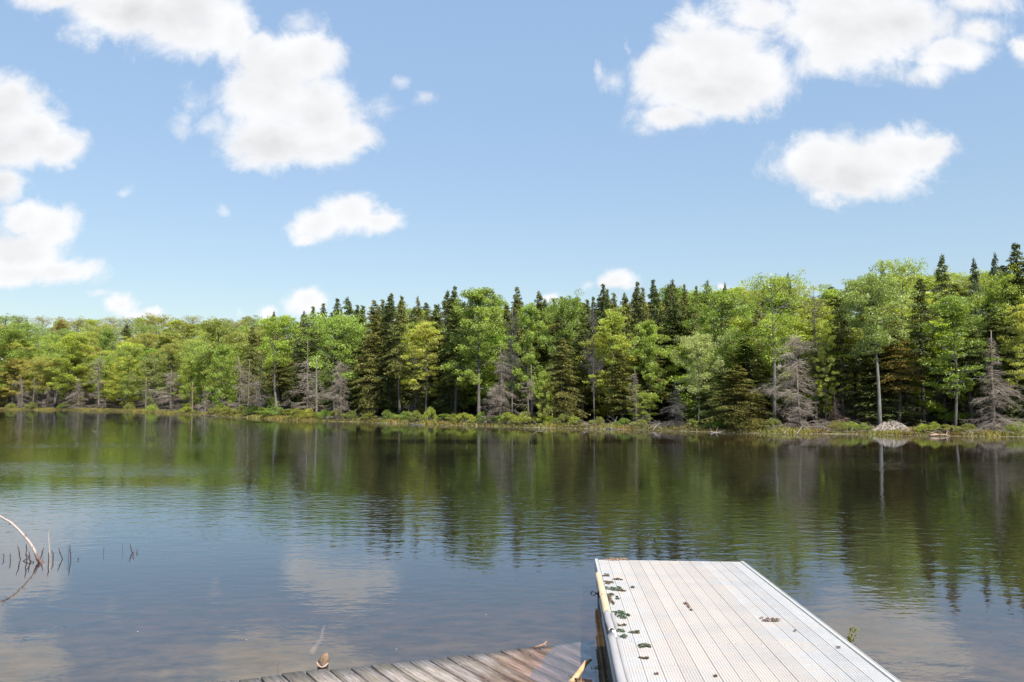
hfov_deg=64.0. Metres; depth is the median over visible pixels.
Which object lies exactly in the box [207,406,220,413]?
shore shrub
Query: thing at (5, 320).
leafy tree
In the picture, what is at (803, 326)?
leafy tree
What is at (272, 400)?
leafy tree
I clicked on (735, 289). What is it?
leafy tree
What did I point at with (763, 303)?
hemlock tree
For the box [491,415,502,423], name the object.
shore shrub
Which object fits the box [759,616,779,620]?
debris patch
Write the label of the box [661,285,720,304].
leafy tree
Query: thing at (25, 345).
leafy tree
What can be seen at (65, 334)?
leafy tree
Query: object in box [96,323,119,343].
leafy tree
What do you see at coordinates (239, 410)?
shore shrub
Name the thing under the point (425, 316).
hemlock tree
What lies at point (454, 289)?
hemlock tree
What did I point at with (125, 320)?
leafy tree
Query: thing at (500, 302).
leafy tree
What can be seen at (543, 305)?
hemlock tree
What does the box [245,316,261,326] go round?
leafy tree
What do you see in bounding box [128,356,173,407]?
leafy tree
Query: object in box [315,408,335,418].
shore shrub
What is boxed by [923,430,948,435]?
fallen log
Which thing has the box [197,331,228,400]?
leafy tree
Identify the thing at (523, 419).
shore shrub
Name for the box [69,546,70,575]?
reed
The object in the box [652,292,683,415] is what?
hemlock tree
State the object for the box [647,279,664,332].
hemlock tree
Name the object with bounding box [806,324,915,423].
leafy tree
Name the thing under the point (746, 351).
hemlock tree
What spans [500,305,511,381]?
hemlock tree
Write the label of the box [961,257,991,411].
hemlock tree
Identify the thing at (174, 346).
leafy tree
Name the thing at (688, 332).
hemlock tree
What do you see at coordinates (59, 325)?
leafy tree
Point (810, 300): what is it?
leafy tree
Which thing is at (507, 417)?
shore shrub
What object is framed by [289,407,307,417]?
shore shrub
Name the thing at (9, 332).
leafy tree
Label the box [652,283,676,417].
hemlock tree
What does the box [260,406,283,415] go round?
shore shrub
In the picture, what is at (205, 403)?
dead spruce
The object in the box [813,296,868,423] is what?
hemlock tree
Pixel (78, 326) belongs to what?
leafy tree
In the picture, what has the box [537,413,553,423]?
shore shrub
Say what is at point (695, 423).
shore shrub
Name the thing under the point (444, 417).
shore shrub
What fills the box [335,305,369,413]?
hemlock tree
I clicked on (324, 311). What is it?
hemlock tree
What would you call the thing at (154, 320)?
leafy tree
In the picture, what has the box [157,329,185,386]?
leafy tree
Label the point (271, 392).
hemlock tree
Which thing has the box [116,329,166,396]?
leafy tree
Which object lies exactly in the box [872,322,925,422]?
hemlock tree
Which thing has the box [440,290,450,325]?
hemlock tree
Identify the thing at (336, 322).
leafy tree
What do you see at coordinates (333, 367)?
hemlock tree
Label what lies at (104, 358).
leafy tree
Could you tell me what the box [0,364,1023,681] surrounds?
ground
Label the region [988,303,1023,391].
leafy tree
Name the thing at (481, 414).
shore shrub
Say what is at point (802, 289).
leafy tree
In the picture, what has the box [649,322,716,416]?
leafy tree
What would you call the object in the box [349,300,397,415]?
hemlock tree
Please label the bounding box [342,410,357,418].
shore shrub
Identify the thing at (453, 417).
shore shrub
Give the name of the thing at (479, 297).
leafy tree
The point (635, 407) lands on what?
dead spruce
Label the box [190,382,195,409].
bare snag
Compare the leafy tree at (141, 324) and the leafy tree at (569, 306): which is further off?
the leafy tree at (141, 324)
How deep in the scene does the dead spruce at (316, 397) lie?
92.80 m
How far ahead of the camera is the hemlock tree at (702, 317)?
80.51 m
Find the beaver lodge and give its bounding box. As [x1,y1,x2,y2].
[872,420,908,431]
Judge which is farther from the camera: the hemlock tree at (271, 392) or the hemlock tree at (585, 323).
the hemlock tree at (271, 392)
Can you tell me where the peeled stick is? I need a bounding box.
[568,658,591,681]
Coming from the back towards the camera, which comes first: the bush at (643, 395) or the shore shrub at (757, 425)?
the bush at (643, 395)
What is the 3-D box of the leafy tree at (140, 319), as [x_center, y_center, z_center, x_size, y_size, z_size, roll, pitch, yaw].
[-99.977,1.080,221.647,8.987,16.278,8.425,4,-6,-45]
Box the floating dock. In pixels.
[590,559,900,681]
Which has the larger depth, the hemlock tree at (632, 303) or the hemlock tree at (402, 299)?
the hemlock tree at (402, 299)
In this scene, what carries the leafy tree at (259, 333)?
on the ground at (250, 596)
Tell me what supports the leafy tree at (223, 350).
on the ground at (250, 596)
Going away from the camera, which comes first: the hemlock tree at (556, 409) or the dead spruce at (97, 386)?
the hemlock tree at (556, 409)
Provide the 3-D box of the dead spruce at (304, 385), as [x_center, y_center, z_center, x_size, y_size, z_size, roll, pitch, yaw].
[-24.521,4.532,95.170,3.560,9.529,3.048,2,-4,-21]
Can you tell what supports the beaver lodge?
on the ground at (250, 596)
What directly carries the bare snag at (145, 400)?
on the ground at (250, 596)
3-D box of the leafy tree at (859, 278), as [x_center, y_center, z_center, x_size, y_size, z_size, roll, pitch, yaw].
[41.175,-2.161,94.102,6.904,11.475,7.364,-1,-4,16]
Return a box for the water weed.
[847,625,858,644]
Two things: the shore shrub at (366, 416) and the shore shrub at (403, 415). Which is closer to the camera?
the shore shrub at (403, 415)
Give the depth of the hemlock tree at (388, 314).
90.47 m
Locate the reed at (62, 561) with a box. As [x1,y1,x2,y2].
[58,547,62,574]
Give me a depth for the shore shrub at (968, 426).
55.50 m
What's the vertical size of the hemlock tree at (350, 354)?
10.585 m
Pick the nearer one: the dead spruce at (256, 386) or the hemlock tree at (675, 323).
the hemlock tree at (675, 323)
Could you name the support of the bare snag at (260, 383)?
on the ground at (250, 596)
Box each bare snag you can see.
[140,378,148,406]
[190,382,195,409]
[251,353,265,413]
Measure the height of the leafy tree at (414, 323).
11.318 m
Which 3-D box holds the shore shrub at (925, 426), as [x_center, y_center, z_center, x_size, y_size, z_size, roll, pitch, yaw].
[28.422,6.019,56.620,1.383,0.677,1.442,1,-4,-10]
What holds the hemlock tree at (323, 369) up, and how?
on the ground at (250, 596)
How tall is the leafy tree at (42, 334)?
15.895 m
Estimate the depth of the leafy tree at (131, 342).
185.58 m
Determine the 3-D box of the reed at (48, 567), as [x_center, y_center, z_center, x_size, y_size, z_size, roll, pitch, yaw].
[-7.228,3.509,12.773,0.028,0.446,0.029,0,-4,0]
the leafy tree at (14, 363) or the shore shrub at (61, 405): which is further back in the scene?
the leafy tree at (14, 363)
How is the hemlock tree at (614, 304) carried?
on the ground at (250, 596)
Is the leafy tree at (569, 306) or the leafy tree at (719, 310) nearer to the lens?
the leafy tree at (719, 310)
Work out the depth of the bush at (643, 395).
68.06 m
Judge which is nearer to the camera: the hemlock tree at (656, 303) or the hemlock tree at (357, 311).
the hemlock tree at (656, 303)
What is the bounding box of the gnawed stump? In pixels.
[316,652,329,669]
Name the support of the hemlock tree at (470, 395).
on the ground at (250, 596)
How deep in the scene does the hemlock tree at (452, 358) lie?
93.63 m
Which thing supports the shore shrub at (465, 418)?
on the ground at (250, 596)
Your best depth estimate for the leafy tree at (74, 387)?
170.66 m
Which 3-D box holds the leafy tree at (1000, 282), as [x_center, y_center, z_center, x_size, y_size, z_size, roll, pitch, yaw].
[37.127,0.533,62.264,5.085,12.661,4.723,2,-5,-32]
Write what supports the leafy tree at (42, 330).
on the ground at (250, 596)
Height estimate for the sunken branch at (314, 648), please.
0.068 m
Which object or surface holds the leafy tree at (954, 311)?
on the ground at (250, 596)
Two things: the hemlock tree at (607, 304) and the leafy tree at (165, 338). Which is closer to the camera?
the hemlock tree at (607, 304)
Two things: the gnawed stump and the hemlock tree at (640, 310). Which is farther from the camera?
the hemlock tree at (640, 310)
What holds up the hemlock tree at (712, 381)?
on the ground at (250, 596)
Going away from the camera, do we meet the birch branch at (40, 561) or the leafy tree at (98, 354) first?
the birch branch at (40, 561)
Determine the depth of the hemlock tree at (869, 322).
75.64 m
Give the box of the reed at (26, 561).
[25,544,26,576]
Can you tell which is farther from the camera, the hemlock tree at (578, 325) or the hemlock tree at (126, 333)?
the hemlock tree at (126, 333)
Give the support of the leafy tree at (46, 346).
on the ground at (250, 596)
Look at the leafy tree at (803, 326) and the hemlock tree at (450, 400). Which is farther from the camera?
the hemlock tree at (450, 400)
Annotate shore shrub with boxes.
[4,402,17,408]
[25,402,36,408]
[56,403,71,408]
[123,402,134,409]
[144,404,158,411]
[177,406,194,412]
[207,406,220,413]
[220,406,234,413]
[232,406,245,414]
[243,405,259,414]
[253,407,273,414]
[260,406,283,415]
[278,408,291,415]
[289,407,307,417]
[299,408,321,417]
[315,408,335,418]
[328,409,342,418]
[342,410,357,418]
[360,412,376,419]
[381,409,395,419]
[393,411,411,419]
[410,410,424,421]
[422,406,437,420]
[434,414,456,421]
[448,413,461,421]
[452,412,477,421]
[472,412,491,422]
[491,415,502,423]
[498,412,519,424]
[513,411,538,424]
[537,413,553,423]
[551,413,573,424]
[566,416,579,424]
[588,416,604,424]
[613,418,632,425]
[631,419,646,426]
[688,419,699,427]
[703,419,726,428]
[727,417,739,429]
[749,418,764,429]
[759,418,785,429]
[826,420,848,429]
[836,421,859,429]
[858,422,873,430]
[912,423,933,431]
[928,421,942,431]
[936,424,960,432]
[955,423,976,432]
[1003,422,1023,433]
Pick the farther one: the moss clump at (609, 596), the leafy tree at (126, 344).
the leafy tree at (126, 344)
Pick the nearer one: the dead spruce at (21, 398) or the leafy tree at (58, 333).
the dead spruce at (21, 398)
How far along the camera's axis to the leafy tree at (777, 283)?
63.13 m
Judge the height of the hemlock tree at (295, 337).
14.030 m
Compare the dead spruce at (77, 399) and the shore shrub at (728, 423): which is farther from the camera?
the dead spruce at (77, 399)
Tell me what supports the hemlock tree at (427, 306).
on the ground at (250, 596)
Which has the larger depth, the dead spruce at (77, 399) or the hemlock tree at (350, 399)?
the dead spruce at (77, 399)
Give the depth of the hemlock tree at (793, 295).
69.19 m
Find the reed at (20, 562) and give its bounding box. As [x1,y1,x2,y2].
[17,545,20,575]
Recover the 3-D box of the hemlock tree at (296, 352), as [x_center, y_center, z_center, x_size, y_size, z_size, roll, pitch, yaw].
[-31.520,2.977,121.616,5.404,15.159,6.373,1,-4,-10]
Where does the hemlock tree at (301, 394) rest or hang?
on the ground at (250, 596)
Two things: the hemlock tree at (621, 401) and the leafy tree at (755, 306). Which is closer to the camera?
the hemlock tree at (621, 401)
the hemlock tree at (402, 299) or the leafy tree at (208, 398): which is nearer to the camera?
the hemlock tree at (402, 299)
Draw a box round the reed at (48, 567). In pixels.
[47,552,49,580]
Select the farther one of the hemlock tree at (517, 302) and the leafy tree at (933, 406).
the hemlock tree at (517, 302)
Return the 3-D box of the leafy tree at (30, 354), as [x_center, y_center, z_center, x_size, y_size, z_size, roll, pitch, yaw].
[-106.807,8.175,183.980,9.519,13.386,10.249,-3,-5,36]
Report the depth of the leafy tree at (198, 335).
182.41 m
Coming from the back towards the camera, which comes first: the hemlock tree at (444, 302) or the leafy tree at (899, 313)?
the hemlock tree at (444, 302)
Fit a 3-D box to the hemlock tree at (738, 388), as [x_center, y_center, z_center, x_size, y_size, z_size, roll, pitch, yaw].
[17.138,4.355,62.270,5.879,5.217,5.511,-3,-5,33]
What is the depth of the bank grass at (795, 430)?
68.33 m
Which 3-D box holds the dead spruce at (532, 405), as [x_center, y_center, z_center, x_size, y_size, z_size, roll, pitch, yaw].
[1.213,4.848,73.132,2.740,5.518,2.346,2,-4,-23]
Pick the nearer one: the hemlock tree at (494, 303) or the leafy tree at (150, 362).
the hemlock tree at (494, 303)
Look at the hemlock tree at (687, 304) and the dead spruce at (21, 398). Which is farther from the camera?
the dead spruce at (21, 398)
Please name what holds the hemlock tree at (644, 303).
on the ground at (250, 596)
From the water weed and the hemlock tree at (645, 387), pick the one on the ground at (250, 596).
the hemlock tree at (645, 387)
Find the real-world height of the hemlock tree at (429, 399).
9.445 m
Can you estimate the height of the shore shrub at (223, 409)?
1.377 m
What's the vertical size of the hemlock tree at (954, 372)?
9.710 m
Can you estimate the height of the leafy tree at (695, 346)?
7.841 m
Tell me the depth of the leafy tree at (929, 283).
81.63 m
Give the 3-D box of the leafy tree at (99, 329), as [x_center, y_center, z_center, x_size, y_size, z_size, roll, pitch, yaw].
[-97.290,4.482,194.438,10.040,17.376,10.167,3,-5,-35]
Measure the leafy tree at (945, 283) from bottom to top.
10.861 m
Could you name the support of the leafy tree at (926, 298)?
on the ground at (250, 596)
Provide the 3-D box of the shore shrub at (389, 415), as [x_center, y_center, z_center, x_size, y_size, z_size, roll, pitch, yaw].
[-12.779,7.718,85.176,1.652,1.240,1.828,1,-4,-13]
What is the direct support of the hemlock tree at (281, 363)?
on the ground at (250, 596)
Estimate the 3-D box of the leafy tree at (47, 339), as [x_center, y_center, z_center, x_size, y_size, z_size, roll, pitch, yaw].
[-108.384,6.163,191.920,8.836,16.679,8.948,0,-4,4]
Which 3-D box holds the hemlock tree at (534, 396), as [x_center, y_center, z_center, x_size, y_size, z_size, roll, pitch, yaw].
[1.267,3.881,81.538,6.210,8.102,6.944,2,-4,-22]
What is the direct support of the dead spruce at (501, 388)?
on the ground at (250, 596)
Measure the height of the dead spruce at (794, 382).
7.751 m
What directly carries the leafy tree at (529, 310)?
on the ground at (250, 596)
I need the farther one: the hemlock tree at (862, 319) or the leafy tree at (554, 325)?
the leafy tree at (554, 325)
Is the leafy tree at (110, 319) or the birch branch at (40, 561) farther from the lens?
the leafy tree at (110, 319)
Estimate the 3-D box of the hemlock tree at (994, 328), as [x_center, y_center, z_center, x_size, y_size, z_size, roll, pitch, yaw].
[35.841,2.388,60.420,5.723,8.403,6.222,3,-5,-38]
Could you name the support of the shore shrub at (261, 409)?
on the ground at (250, 596)
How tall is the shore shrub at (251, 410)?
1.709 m
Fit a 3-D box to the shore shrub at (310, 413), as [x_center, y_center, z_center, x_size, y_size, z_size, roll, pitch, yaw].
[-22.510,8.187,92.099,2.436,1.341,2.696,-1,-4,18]
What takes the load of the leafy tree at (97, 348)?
on the ground at (250, 596)
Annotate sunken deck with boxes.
[210,641,594,681]
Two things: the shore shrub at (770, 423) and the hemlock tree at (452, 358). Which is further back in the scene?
the hemlock tree at (452, 358)
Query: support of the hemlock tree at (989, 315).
on the ground at (250, 596)
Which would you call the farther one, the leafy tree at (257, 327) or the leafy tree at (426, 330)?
the leafy tree at (257, 327)
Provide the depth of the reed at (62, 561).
13.16 m
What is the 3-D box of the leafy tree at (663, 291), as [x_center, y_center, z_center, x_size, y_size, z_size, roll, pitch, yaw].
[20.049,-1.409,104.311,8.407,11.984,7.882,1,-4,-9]
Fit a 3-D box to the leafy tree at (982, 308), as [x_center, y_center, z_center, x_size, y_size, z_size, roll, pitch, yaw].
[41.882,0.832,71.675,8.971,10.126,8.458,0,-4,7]
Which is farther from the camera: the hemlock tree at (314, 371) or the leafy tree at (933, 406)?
the hemlock tree at (314, 371)
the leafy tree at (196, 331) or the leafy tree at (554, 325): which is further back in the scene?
the leafy tree at (196, 331)
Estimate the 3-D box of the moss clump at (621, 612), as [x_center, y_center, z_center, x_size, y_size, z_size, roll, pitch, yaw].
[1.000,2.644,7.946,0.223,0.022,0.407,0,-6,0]
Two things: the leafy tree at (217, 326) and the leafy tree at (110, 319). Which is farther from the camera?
the leafy tree at (110, 319)
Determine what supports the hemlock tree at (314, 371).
on the ground at (250, 596)
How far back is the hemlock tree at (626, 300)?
77.35 m
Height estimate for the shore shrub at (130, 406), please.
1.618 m
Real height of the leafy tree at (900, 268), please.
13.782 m
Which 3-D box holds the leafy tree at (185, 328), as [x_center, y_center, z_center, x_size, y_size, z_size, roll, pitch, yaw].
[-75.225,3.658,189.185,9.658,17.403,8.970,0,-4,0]
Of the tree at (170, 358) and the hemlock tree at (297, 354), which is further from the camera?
the tree at (170, 358)
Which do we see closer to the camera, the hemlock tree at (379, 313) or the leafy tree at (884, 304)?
the leafy tree at (884, 304)
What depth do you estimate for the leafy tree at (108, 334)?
186.36 m
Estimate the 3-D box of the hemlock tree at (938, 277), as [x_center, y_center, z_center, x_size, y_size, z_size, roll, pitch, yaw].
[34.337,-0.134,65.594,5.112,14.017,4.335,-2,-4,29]
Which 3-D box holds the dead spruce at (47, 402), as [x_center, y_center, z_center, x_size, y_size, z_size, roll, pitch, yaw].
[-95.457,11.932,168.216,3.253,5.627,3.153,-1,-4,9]
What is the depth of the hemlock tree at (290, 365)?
126.49 m
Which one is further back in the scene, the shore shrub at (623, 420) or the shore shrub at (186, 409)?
the shore shrub at (186, 409)
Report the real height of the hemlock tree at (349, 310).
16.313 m
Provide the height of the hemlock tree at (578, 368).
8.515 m
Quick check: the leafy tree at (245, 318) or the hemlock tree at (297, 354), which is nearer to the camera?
the hemlock tree at (297, 354)
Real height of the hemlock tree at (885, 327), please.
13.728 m
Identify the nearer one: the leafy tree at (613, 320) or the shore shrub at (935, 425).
the shore shrub at (935, 425)
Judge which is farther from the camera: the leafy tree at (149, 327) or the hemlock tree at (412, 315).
the leafy tree at (149, 327)
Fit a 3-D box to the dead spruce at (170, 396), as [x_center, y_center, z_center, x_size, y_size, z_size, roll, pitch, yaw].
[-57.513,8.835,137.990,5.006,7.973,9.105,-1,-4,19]
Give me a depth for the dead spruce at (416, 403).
87.64 m
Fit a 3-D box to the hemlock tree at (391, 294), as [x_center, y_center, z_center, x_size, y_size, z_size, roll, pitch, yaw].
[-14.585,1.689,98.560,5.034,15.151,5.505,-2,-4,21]
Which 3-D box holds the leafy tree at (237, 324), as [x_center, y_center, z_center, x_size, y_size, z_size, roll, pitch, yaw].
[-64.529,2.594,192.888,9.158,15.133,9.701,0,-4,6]
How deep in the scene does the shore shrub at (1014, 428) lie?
54.97 m
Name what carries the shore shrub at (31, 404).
on the ground at (250, 596)
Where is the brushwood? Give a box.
[36,405,1022,432]
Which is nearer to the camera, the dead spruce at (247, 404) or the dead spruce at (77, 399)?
the dead spruce at (247, 404)
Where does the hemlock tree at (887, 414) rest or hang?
on the ground at (250, 596)
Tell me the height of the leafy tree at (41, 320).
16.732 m
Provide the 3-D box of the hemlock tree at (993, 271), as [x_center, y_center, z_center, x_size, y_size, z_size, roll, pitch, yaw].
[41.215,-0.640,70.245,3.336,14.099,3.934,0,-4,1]
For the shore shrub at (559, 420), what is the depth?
70.01 m
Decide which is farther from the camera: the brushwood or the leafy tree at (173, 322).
the leafy tree at (173, 322)
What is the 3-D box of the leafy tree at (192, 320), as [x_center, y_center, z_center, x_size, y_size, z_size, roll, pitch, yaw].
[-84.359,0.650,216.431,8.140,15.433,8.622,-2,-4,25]
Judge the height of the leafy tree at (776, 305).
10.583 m
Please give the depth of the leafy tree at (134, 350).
156.04 m
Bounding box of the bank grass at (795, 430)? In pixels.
[0,406,1023,436]
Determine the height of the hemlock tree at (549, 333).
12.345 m
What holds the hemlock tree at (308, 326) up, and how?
on the ground at (250, 596)
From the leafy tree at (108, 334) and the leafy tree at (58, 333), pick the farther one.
the leafy tree at (58, 333)
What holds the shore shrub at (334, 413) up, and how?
on the ground at (250, 596)
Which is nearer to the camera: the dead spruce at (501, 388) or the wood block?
the wood block
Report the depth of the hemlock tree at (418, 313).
95.67 m
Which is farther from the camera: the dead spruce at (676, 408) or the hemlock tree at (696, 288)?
the hemlock tree at (696, 288)
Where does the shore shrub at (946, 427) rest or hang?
on the ground at (250, 596)
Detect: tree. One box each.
[0,313,22,339]
[0,318,46,389]
[0,326,40,406]
[0,342,21,405]
[0,344,42,404]
[0,358,32,402]
[0,360,25,406]
[1,339,45,397]
[6,315,31,331]
[17,356,69,407]
[18,347,54,405]
[23,325,54,364]
[23,331,50,350]
[29,316,52,347]
[30,353,67,407]
[31,333,64,400]
[34,342,69,404]
[42,327,71,364]
[43,333,97,405]
[49,316,70,353]
[53,336,79,397]
[54,357,96,407]
[60,318,90,332]
[61,328,74,369]
[69,329,102,392]
[72,344,102,404]
[74,316,104,331]
[77,326,111,392]
[80,352,123,407]
[81,350,113,404]
[83,322,123,369]
[87,327,122,396]
[94,316,120,344]
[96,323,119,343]
[100,342,146,398]
[100,356,148,407]
[106,342,147,407]
[110,324,132,392]
[113,317,138,351]
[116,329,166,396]
[117,336,148,397]
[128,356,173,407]
[129,322,158,346]
[130,315,159,354]
[131,325,162,380]
[131,348,177,396]
[142,312,175,353]
[148,339,190,404]
[153,329,182,398]
[156,319,187,354]
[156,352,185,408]
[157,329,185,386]
[166,319,202,392]
[168,338,206,390]
[171,353,206,407]
[173,338,214,405]
[175,314,202,339]
[177,344,216,408]
[182,350,237,408]
[184,324,208,341]
[185,329,214,392]
[188,316,248,400]
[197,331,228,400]
[204,341,237,404]
[205,342,239,412]
[216,329,260,395]
[219,339,268,405]
[224,321,249,350]
[225,325,251,379]
[233,325,270,409]
[235,324,269,390]
[236,328,293,407]
[238,315,257,328]
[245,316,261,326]
[251,315,310,414]
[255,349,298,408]
[257,312,285,407]
[264,331,295,399]
[266,397,279,408]
[269,340,295,406]
[282,311,306,409]
[282,339,333,407]
[284,315,314,409]
[288,306,320,408]
[288,321,300,367]
[291,310,373,410]
[296,312,330,404]
[297,303,334,410]
[299,337,324,409]
[303,310,334,409]
[318,311,349,408]
[319,335,359,412]
[327,298,342,350]
[331,332,356,407]
[332,296,357,349]
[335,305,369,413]
[338,305,365,391]
[347,342,404,415]
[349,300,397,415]
[349,308,366,411]
[353,306,392,414]
[357,299,396,409]
[367,295,408,414]
[373,293,407,412]
[383,300,418,414]
[384,325,432,412]
[386,321,438,393]
[394,302,430,369]
[396,295,409,407]
[396,306,419,398]
[400,320,453,411]
[401,309,433,411]
[403,296,429,411]
[406,334,471,417]
[421,302,432,317]
[429,304,442,404]
[430,304,443,380]
[431,290,470,414]
[431,312,466,413]
[433,305,476,414]
[434,326,526,416]
[438,286,475,411]
[439,287,507,421]
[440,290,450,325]
[459,301,487,413]
[467,305,484,405]
[469,305,510,414]
[480,291,505,414]
[483,294,508,315]
[495,341,544,415]
[496,304,523,422]
[499,286,537,416]
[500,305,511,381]
[503,302,548,414]
[505,319,573,388]
[518,290,552,411]
[528,298,553,413]
[531,288,589,397]
[534,369,554,421]
[536,338,590,423]
[537,299,561,411]
[537,341,596,419]
[545,296,572,408]
[560,315,574,396]
[561,334,646,420]
[563,299,603,415]
[563,330,604,422]
[569,297,588,408]
[580,297,599,415]
[580,303,604,418]
[581,284,618,417]
[582,306,634,421]
[587,289,618,417]
[603,292,640,419]
[604,348,633,417]
[605,338,681,418]
[609,293,619,332]
[619,299,633,412]
[621,287,640,406]
[626,320,672,423]
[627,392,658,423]
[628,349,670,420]
[629,281,659,417]
[629,302,666,323]
[637,287,656,410]
[646,303,702,418]
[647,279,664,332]
[647,285,665,414]
[647,285,691,309]
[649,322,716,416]
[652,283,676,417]
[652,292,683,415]
[655,278,689,416]
[658,338,727,419]
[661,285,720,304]
[670,331,733,418]
[676,292,711,419]
[678,284,691,325]
[679,289,690,327]
[682,284,757,416]
[685,374,727,425]
[686,286,705,399]
[688,281,749,338]
[694,292,711,408]
[695,314,778,409]
[697,364,773,431]
[699,280,721,407]
[711,282,738,414]
[711,339,794,419]
[715,313,782,406]
[717,303,777,364]
[719,269,814,418]
[728,289,792,364]
[734,312,854,424]
[739,304,779,418]
[751,289,811,371]
[755,278,823,314]
[759,289,772,411]
[774,301,861,418]
[776,272,814,420]
[783,295,865,402]
[788,285,829,425]
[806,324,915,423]
[812,297,861,402]
[812,318,843,426]
[813,284,859,376]
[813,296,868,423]
[830,264,920,424]
[833,327,928,423]
[837,280,913,337]
[839,314,887,414]
[844,273,878,320]
[844,296,908,385]
[867,261,903,405]
[869,257,927,423]
[872,265,959,346]
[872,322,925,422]
[875,296,943,416]
[886,291,968,399]
[895,315,1010,424]
[896,278,948,423]
[915,253,978,421]
[918,293,1001,426]
[918,318,976,419]
[927,275,965,295]
[940,268,1010,328]
[941,322,997,427]
[947,274,1006,314]
[949,284,969,321]
[950,317,1023,427]
[958,297,1017,405]
[959,262,1023,425]
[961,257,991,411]
[965,301,1019,420]
[974,243,1023,421]
[981,253,1004,405]
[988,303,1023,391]
[996,265,1013,296]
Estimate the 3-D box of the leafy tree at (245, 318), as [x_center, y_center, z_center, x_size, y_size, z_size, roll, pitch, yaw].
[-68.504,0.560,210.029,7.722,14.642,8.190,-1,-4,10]
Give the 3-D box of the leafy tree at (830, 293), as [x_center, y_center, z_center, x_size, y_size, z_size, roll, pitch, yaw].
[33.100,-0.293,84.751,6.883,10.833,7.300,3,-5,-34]
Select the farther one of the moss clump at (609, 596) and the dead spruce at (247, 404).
the dead spruce at (247, 404)
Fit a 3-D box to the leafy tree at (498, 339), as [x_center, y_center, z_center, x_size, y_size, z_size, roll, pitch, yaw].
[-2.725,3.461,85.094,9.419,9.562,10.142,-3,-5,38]
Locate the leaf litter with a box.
[603,558,628,559]
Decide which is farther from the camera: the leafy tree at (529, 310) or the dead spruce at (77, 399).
the dead spruce at (77, 399)
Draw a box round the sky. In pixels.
[0,0,1023,369]
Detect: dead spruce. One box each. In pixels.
[11,375,31,408]
[40,388,53,407]
[63,380,96,408]
[85,353,113,408]
[145,370,181,412]
[196,386,211,412]
[226,357,258,409]
[240,359,263,410]
[242,380,271,412]
[285,344,314,408]
[293,356,330,412]
[311,361,357,418]
[401,354,424,412]
[479,346,518,423]
[514,365,536,422]
[626,366,649,422]
[658,378,689,429]
[745,333,838,430]
[826,396,849,427]
[949,330,1023,435]
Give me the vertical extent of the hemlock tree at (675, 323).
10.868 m
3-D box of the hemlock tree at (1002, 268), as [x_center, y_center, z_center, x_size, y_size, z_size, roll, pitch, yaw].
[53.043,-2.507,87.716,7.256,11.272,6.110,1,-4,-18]
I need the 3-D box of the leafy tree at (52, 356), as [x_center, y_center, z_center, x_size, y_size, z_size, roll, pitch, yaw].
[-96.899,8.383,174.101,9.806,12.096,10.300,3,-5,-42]
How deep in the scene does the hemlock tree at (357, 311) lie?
115.42 m
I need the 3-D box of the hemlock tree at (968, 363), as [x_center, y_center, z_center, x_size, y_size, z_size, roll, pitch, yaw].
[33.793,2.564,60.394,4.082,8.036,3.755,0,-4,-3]
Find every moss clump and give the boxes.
[605,586,621,590]
[606,593,619,598]
[610,628,627,638]
[611,610,626,618]
[637,643,651,647]
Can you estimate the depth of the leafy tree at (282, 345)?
102.51 m
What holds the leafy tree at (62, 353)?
on the ground at (250, 596)
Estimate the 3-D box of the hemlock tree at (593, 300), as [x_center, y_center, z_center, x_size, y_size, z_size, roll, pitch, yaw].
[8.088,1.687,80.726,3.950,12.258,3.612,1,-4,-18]
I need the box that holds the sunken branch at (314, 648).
[308,625,325,656]
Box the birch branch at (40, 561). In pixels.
[0,515,45,567]
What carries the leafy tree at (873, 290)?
on the ground at (250, 596)
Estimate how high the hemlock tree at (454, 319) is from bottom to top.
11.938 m
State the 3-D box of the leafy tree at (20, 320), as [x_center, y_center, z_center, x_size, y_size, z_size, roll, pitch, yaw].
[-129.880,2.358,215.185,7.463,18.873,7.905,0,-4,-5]
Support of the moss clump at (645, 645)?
on the floating dock
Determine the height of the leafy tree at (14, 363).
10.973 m
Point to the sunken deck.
(558, 663)
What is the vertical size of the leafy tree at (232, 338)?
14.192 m
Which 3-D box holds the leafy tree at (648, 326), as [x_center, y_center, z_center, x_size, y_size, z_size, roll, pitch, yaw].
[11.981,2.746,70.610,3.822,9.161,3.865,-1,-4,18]
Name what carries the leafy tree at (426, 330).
on the ground at (250, 596)
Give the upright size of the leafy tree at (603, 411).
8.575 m
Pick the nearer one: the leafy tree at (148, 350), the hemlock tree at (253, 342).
the hemlock tree at (253, 342)
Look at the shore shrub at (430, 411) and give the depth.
81.06 m
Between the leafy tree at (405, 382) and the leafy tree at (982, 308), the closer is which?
the leafy tree at (982, 308)
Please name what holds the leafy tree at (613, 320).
on the ground at (250, 596)
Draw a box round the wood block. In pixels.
[580,678,595,681]
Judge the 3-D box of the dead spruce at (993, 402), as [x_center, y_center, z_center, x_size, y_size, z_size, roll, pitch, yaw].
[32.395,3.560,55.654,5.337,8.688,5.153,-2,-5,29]
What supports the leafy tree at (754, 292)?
on the ground at (250, 596)
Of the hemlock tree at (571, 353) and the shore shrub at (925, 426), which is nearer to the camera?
the shore shrub at (925, 426)
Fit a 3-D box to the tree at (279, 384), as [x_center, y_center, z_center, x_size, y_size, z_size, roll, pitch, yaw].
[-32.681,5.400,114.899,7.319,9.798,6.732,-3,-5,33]
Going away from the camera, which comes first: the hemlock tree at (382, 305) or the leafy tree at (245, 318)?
the hemlock tree at (382, 305)
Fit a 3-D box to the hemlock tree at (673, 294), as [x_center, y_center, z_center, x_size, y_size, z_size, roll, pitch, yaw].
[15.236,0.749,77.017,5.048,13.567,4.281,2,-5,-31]
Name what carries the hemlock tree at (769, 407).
on the ground at (250, 596)

